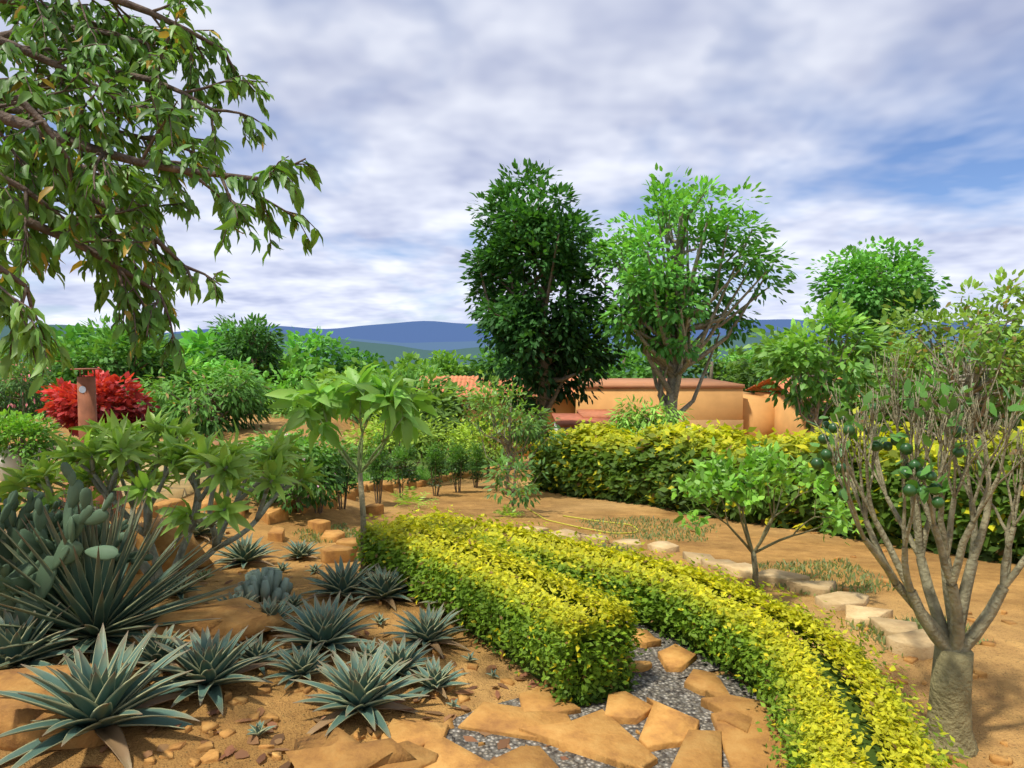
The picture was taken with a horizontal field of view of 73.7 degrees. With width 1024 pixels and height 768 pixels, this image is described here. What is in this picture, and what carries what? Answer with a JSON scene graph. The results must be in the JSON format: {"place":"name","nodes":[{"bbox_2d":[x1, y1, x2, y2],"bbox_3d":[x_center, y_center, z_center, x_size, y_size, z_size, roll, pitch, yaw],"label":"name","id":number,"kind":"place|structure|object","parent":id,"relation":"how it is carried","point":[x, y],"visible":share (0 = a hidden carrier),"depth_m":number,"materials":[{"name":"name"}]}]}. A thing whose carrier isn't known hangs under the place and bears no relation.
{"place":"outdoors","nodes":[
{"label":"outdoors","id":0,"kind":"place"},
{"bbox_2d":[0,0,322,398],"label":"tree","id":1,"kind":"object","parent":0,"point":[51,155],"depth_m":4.07,"materials":[{"name":"green plant"}]},
{"bbox_2d":[0,325,1006,391],"bbox_3d":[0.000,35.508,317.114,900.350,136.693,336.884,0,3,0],"label":"hills","id":2,"kind":"structure","parent":0,"point":[389,352],"depth_m":409.06,"materials":[{"name":"green plant"}]},
{"bbox_2d":[0,414,1023,767],"bbox_3d":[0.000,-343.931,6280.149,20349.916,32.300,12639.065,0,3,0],"label":"ground","id":3,"kind":"structure","parent":0,"point":[996,704],"depth_m":5.26,"materials":[{"name":"soil"}]},
{"bbox_2d":[0,350,28,395],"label":"flowering shrub","id":4,"kind":"object","parent":3,"relation":"on","point":[15,367],"depth_m":33.72,"materials":[{"name":"green plant"}]},
{"bbox_2d":[2,375,44,407],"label":"flowering shrub","id":5,"kind":"object","parent":3,"relation":"on","point":[14,387],"depth_m":25.82,"materials":[{"name":"green plant"}]},
{"bbox_2d":[0,462,153,638],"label":"prickly pear","id":6,"kind":"object","parent":3,"relation":"on","point":[73,523],"visible":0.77,"depth_m":4.42,"materials":[{"name":"green plant"}]},
{"bbox_2d":[3,348,167,418],"bbox_3d":[-12.765,0.454,20.536,4.139,3.116,4.431,0,3,0],"label":"shrub","id":7,"kind":"object","parent":3,"relation":"on","point":[71,375],"visible":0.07,"depth_m":19.65,"materials":[{"name":"green plant"}]},
{"bbox_2d":[58,368,123,516],"bbox_3d":[-4.808,0.699,7.753,0.680,1.752,0.680,0,3,0],"label":"chiminea","id":8,"kind":"object","parent":3,"relation":"on","point":[86,398],"visible":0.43,"depth_m":7.65,"materials":[{"name":"orange ceramic"}]},
{"bbox_2d":[41,323,150,373],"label":"tree foliage","id":9,"kind":"object","parent":3,"relation":"on","point":[71,332],"depth_m":34.72,"materials":[{"name":"green plant"}]},
{"bbox_2d":[17,314,188,406],"bbox_3d":[-12.427,-0.587,20.943,4.476,3.337,4.378,0,3,0],"label":"tree","id":10,"kind":"object","parent":3,"relation":"on","point":[104,340],"depth_m":20.30,"materials":[{"name":"green plant"}]},
{"bbox_2d":[0,442,267,532],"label":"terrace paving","id":11,"kind":"structure","parent":3,"relation":"on","point":[181,490],"depth_m":9.71,"materials":[{"name":"beige stone"}]},
{"bbox_2d":[0,408,67,470],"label":"terrace shrub","id":12,"kind":"object","parent":11,"relation":"on","point":[31,429],"depth_m":9.99,"materials":[{"name":"green plant"}]},
{"bbox_2d":[0,349,76,444],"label":"oleander","id":13,"kind":"object","parent":11,"relation":"on","point":[25,373],"depth_m":12.72,"materials":[{"name":"green plant"}]},
{"bbox_2d":[35,367,160,436],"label":"red shrub","id":14,"kind":"object","parent":11,"relation":"on","point":[63,403],"depth_m":11.88,"materials":[{"name":"red plant"}]},
{"bbox_2d":[0,441,218,480],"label":"planters","id":15,"kind":"object","parent":11,"relation":"on","point":[10,461],"visible":0.15,"depth_m":10.09,"materials":[{"name":"paint"}]},
{"bbox_2d":[93,347,229,410],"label":"shrub","id":16,"kind":"object","parent":3,"relation":"on","point":[189,364],"visible":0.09,"depth_m":22.35,"materials":[{"name":"green plant"}]},
{"bbox_2d":[0,407,327,582],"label":"plumeria","id":17,"kind":"object","parent":3,"relation":"on","point":[134,442],"depth_m":5.59,"materials":[{"name":"green plant"}]},
{"bbox_2d":[125,495,248,517],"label":"terrace edge stones","id":18,"kind":"object","parent":3,"relation":"on","point":[164,503],"visible":0.25,"depth_m":8.88,"materials":[{"name":"stone"}]},
{"bbox_2d":[128,361,281,436],"bbox_3d":[-7.336,0.587,15.981,3.554,2.304,3.549,0,3,0],"label":"mango bush","id":19,"kind":"object","parent":3,"relation":"on","point":[235,413],"depth_m":15.73,"materials":[{"name":"green plant"}]},
{"bbox_2d":[155,352,276,413],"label":"shrub","id":20,"kind":"object","parent":3,"relation":"on","point":[220,361],"depth_m":23.58,"materials":[{"name":"green plant"}]},
{"bbox_2d":[170,318,284,381],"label":"tree foliage","id":21,"kind":"object","parent":3,"relation":"on","point":[199,341],"visible":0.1,"depth_m":31.09,"materials":[{"name":"green plant"}]},
{"bbox_2d":[200,312,285,388],"bbox_3d":[-11.586,-0.607,29.930,3.689,5.091,3.503,0,3,0],"label":"tree","id":22,"kind":"object","parent":3,"relation":"on","point":[250,327],"depth_m":29.27,"materials":[{"name":"green plant"}]},
{"bbox_2d":[0,486,499,767],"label":"agave plants","id":23,"kind":"object","parent":3,"relation":"on","point":[98,614],"visible":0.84,"depth_m":4.25,"materials":[{"name":"green plant"}]},
{"bbox_2d":[232,567,292,602],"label":"cactus","id":24,"kind":"object","parent":3,"relation":"on","point":[265,582],"visible":0.73,"depth_m":5.55,"materials":[{"name":"plant"}]},
{"bbox_2d":[234,344,335,390],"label":"tree foliage","id":25,"kind":"object","parent":3,"relation":"on","point":[300,362],"depth_m":32.00,"materials":[{"name":"green plant"}]},
{"bbox_2d":[249,363,330,413],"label":"shrub","id":26,"kind":"object","parent":3,"relation":"on","point":[284,384],"depth_m":25.73,"materials":[{"name":"green plant"}]},
{"bbox_2d":[231,423,362,513],"bbox_3d":[-3.273,1.256,10.158,1.916,1.498,2.045,0,3,0],"label":"shrub","id":27,"kind":"object","parent":3,"relation":"on","point":[322,456],"depth_m":9.77,"materials":[{"name":"green plant"}]},
{"bbox_2d":[262,380,363,427],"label":"shrub","id":28,"kind":"object","parent":3,"relation":"on","point":[285,411],"visible":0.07,"depth_m":19.45,"materials":[{"name":"green plant"}]},
{"bbox_2d":[74,564,567,767],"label":"pebbles","id":29,"kind":"object","parent":3,"relation":"on","point":[279,738],"visible":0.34,"depth_m":3.67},
{"bbox_2d":[281,326,365,373],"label":"tree foliage","id":30,"kind":"object","parent":3,"relation":"on","point":[322,345],"depth_m":45.45,"materials":[{"name":"green plant"}]},
{"bbox_2d":[308,363,373,399],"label":"shrub","id":31,"kind":"object","parent":3,"relation":"on","point":[328,372],"visible":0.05,"depth_m":25.05,"materials":[{"name":"green plant"}]},
{"bbox_2d":[265,361,442,575],"bbox_3d":[-1.504,0.825,6.609,1.623,2.130,1.134,0,3,0],"label":"young tree","id":32,"kind":"object","parent":3,"relation":"on","point":[346,398],"depth_m":6.44,"materials":[{"name":"green plant"}]},
{"bbox_2d":[334,347,391,374],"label":"tree foliage","id":33,"kind":"object","parent":3,"relation":"on","point":[369,359],"visible":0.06,"depth_m":57.38,"materials":[{"name":"green plant"}]},
{"bbox_2d":[357,429,425,470],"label":"shrub","id":34,"kind":"object","parent":3,"relation":"on","point":[396,458],"visible":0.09,"depth_m":17.00,"materials":[{"name":"green plant"}]},
{"bbox_2d":[341,409,461,470],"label":"hedge foliage","id":35,"kind":"object","parent":34,"relation":"attached to","point":[391,441],"visible":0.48,"depth_m":16.83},
{"bbox_2d":[343,351,442,379],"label":"tree foliage","id":36,"kind":"object","parent":3,"relation":"on","point":[408,358],"visible":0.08,"depth_m":43.01,"materials":[{"name":"green plant"}]},
{"bbox_2d":[0,461,789,767],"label":"stones","id":37,"kind":"object","parent":3,"relation":"on","point":[601,735],"visible":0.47,"depth_m":3.62,"materials":[{"name":"stone"}]},
{"bbox_2d":[305,432,489,513],"bbox_3d":[-2.004,1.667,13.167,0.973,1.858,6.769,1,4,21],"label":"shrub row","id":38,"kind":"object","parent":3,"relation":"on","point":[402,455],"depth_m":13.19,"materials":[{"name":"green plant"}]},
{"bbox_2d":[352,372,478,457],"bbox_3d":[-3.453,1.235,23.056,5.078,3.296,5.281,0,3,0],"label":"shrub","id":39,"kind":"object","parent":3,"relation":"on","point":[442,408],"depth_m":22.98,"materials":[{"name":"green plant"}]},
{"bbox_2d":[388,358,468,416],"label":"shrub","id":40,"kind":"object","parent":3,"relation":"on","point":[409,376],"visible":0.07,"depth_m":26.11,"materials":[{"name":"green plant"}]},
{"bbox_2d":[422,349,477,375],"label":"tree foliage","id":41,"kind":"object","parent":3,"relation":"on","point":[450,369],"depth_m":53.38,"materials":[{"name":"green plant"}]},
{"bbox_2d":[390,482,539,516],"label":"grass tufts","id":42,"kind":"object","parent":3,"relation":"on","point":[411,499],"visible":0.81,"depth_m":11.87,"materials":[{"name":"green plant"}]},
{"bbox_2d":[464,344,517,375],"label":"tree foliage","id":43,"kind":"object","parent":3,"relation":"on","point":[497,366],"visible":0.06,"depth_m":55.78,"materials":[{"name":"green plant"}]},
{"bbox_2d":[461,431,530,475],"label":"boxwood hedge","id":44,"kind":"object","parent":3,"relation":"on","point":[487,473],"visible":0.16,"depth_m":19.13,"materials":[{"name":"green plant"}]},
{"bbox_2d":[437,413,546,465],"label":"hedge foliage","id":45,"kind":"object","parent":44,"relation":"attached to","point":[466,433],"visible":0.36,"depth_m":18.75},
{"bbox_2d":[350,504,650,706],"bbox_3d":[-0.347,1.559,5.365,0.866,0.954,3.460,-2,4,-33],"label":"hedge","id":46,"kind":"object","parent":3,"relation":"on","point":[548,638],"depth_m":4.46,"materials":[{"name":"plant"}]},
{"bbox_2d":[446,368,566,494],"bbox_3d":[-0.127,1.054,14.636,2.646,2.861,2.412,0,3,0],"label":"sapling","id":47,"kind":"object","parent":3,"relation":"on","point":[535,432],"depth_m":14.38,"materials":[{"name":"green plant"}]},
{"bbox_2d":[479,448,555,512],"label":"shrub","id":48,"kind":"object","parent":3,"relation":"on","point":[520,465],"depth_m":11.06,"materials":[{"name":"green plant"}]},
{"bbox_2d":[457,158,628,457],"bbox_3d":[1.045,-2.322,24.114,6.164,10.801,6.007,0,3,0],"label":"tree","id":49,"kind":"object","parent":3,"relation":"on","point":[500,254],"depth_m":22.81,"materials":[{"name":"green plant"}]},
{"bbox_2d":[73,525,1016,766],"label":"pebbles","id":50,"kind":"object","parent":3,"relation":"on","point":[997,759],"visible":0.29,"depth_m":3.91,"materials":[{"name":"stone"}]},
{"bbox_2d":[527,508,638,533],"bbox_3d":[0.766,2.085,10.483,0.894,0.455,3.327,-2,4,-31],"label":"garden hose","id":51,"kind":"object","parent":3,"relation":"on","point":[586,519],"visible":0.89,"depth_m":9.87,"materials":[{"name":"paint"}]},
{"bbox_2d":[579,364,638,377],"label":"bush","id":52,"kind":"object","parent":3,"relation":"on","point":[621,373],"depth_m":44.27,"materials":[{"name":"green plant"}]},
{"bbox_2d":[588,337,666,377],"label":"bush","id":53,"kind":"object","parent":3,"relation":"on","point":[643,370],"depth_m":49.31,"materials":[{"name":"green plant"}]},
{"bbox_2d":[264,456,993,656],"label":"grass tufts","id":54,"kind":"object","parent":3,"relation":"on","point":[849,567],"visible":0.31,"depth_m":7.67,"materials":[{"name":"green plant"}]},
{"bbox_2d":[605,395,695,436],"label":"shrub","id":55,"kind":"object","parent":3,"relation":"on","point":[639,420],"depth_m":21.10,"materials":[{"name":"green plant"}]},
{"bbox_2d":[452,378,868,455],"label":"house walls","id":56,"kind":"structure","parent":3,"relation":"on","point":[730,403],"depth_m":32.11,"materials":[{"name":"orange paint"}]},
{"bbox_2d":[416,375,861,426],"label":"house roofs","id":57,"kind":"structure","parent":56,"relation":"on","point":[572,419],"depth_m":31.42,"materials":[{"name":"orange tile"}]},
{"bbox_2d":[656,350,701,377],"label":"bush","id":58,"kind":"object","parent":3,"relation":"on","point":[690,375],"depth_m":58.62,"materials":[{"name":"green plant"}]},
{"bbox_2d":[399,504,971,767],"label":"hedge","id":59,"kind":"object","parent":3,"relation":"on","point":[812,733],"depth_m":3.94,"materials":[{"name":"yellow plant"}]},
{"bbox_2d":[573,162,798,422],"bbox_3d":[5.641,-2.135,23.036,7.237,10.244,7.291,0,3,0],"label":"tree","id":60,"kind":"object","parent":3,"relation":"on","point":[674,203],"depth_m":21.54,"materials":[{"name":"green plant"}]},
{"bbox_2d":[654,339,766,392],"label":"bush","id":61,"kind":"object","parent":3,"relation":"on","point":[743,374],"depth_m":50.72,"materials":[{"name":"green plant"}]},
{"bbox_2d":[523,526,933,659],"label":"stepping stones","id":62,"kind":"object","parent":3,"relation":"on","point":[908,638],"visible":0.68,"depth_m":5.56,"materials":[{"name":"stone"}]},
{"bbox_2d":[708,345,777,393],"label":"bush","id":63,"kind":"object","parent":3,"relation":"on","point":[734,356],"depth_m":58.47,"materials":[{"name":"green plant"}]},
{"bbox_2d":[671,436,863,590],"bbox_3d":[2.110,1.151,5.842,1.622,1.407,1.216,0,3,0],"label":"tree","id":64,"kind":"object","parent":3,"relation":"on","point":[767,468],"depth_m":5.65,"materials":[{"name":"green plant"}]},
{"bbox_2d":[528,406,1023,563],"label":"hedge screen","id":65,"kind":"object","parent":3,"relation":"on","point":[623,466],"depth_m":10.79,"materials":[{"name":"plant"}]},
{"bbox_2d":[742,291,906,432],"bbox_3d":[6.291,0.271,14.184,3.143,4.343,3.170,0,3,0],"label":"young almond tree","id":66,"kind":"object","parent":3,"relation":"on","point":[776,361],"depth_m":13.50,"materials":[{"name":"green plant"}]},
{"bbox_2d":[787,364,933,430],"bbox_3d":[12.149,1.121,22.474,4.965,3.701,5.210,0,3,0],"label":"bush","id":67,"kind":"object","parent":3,"relation":"on","point":[831,409],"depth_m":22.65,"materials":[{"name":"green plant"}]},
{"bbox_2d":[803,235,952,354],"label":"tree","id":68,"kind":"object","parent":3,"relation":"on","point":[906,282],"depth_m":47.98,"materials":[{"name":"green plant"}]},
{"bbox_2d":[808,331,953,425],"bbox_3d":[18.318,0.506,34.248,7.408,6.370,7.238,0,3,0],"label":"bush","id":69,"kind":"object","parent":3,"relation":"on","point":[847,349],"depth_m":33.54,"materials":[{"name":"green plant"}]},
{"bbox_2d":[805,335,1023,758],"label":"tree","id":70,"kind":"object","parent":3,"relation":"on","point":[950,696],"depth_m":3.45,"materials":[{"name":"plant"}]},
{"bbox_2d":[811,403,964,508],"bbox_3d":[2.026,0.347,3.671,0.669,0.394,1.267,2,4,32],"label":"citrus fruit","id":71,"kind":"object","parent":70,"relation":"hanging from","point":[908,490],"visible":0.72,"depth_m":3.28,"materials":[{"name":"green food"}]},
{"bbox_2d":[835,266,1023,440],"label":"tree","id":72,"kind":"object","parent":3,"relation":"on","point":[1012,346],"depth_m":15.72,"materials":[{"name":"green plant"}]},
{"bbox_2d":[895,344,964,377],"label":"bush","id":73,"kind":"object","parent":3,"relation":"on","point":[939,357],"visible":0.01,"depth_m":46.96,"materials":[{"name":"green plant"}]},
{"bbox_2d":[874,362,1022,440],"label":"bush","id":74,"kind":"object","parent":3,"relation":"on","point":[928,366],"depth_m":20.03,"materials":[{"name":"green plant"}]},
{"bbox_2d":[969,327,1018,390],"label":"bush","id":75,"kind":"object","parent":3,"relation":"on","point":[1003,341],"visible":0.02,"depth_m":47.61,"materials":[{"name":"green plant"}]},
{"bbox_2d":[0,0,1023,332],"label":"sky","id":76,"kind":"structure","parent":0,"point":[861,120],"materials":[{"name":"white"}]},
{"bbox_2d":[164,316,1023,342],"bbox_3d":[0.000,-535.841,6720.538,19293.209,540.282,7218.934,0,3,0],"label":"mountains","id":77,"kind":"structure","parent":0,"point":[419,331],"depth_m":8706.83,"materials":[{"name":"blue"}]},
{"bbox_2d":[446,601,767,767],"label":"gravel path","id":78,"kind":"structure","parent":0,"point":[657,682],"depth_m":3.91,"materials":[{"name":"grey gravel"}]},
{"bbox_2d":[341,329,1020,350],"bbox_3d":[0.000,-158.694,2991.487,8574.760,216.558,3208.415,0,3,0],"label":"mountains","id":79,"kind":"structure","parent":0,"point":[437,346],"depth_m":3936.10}
]}

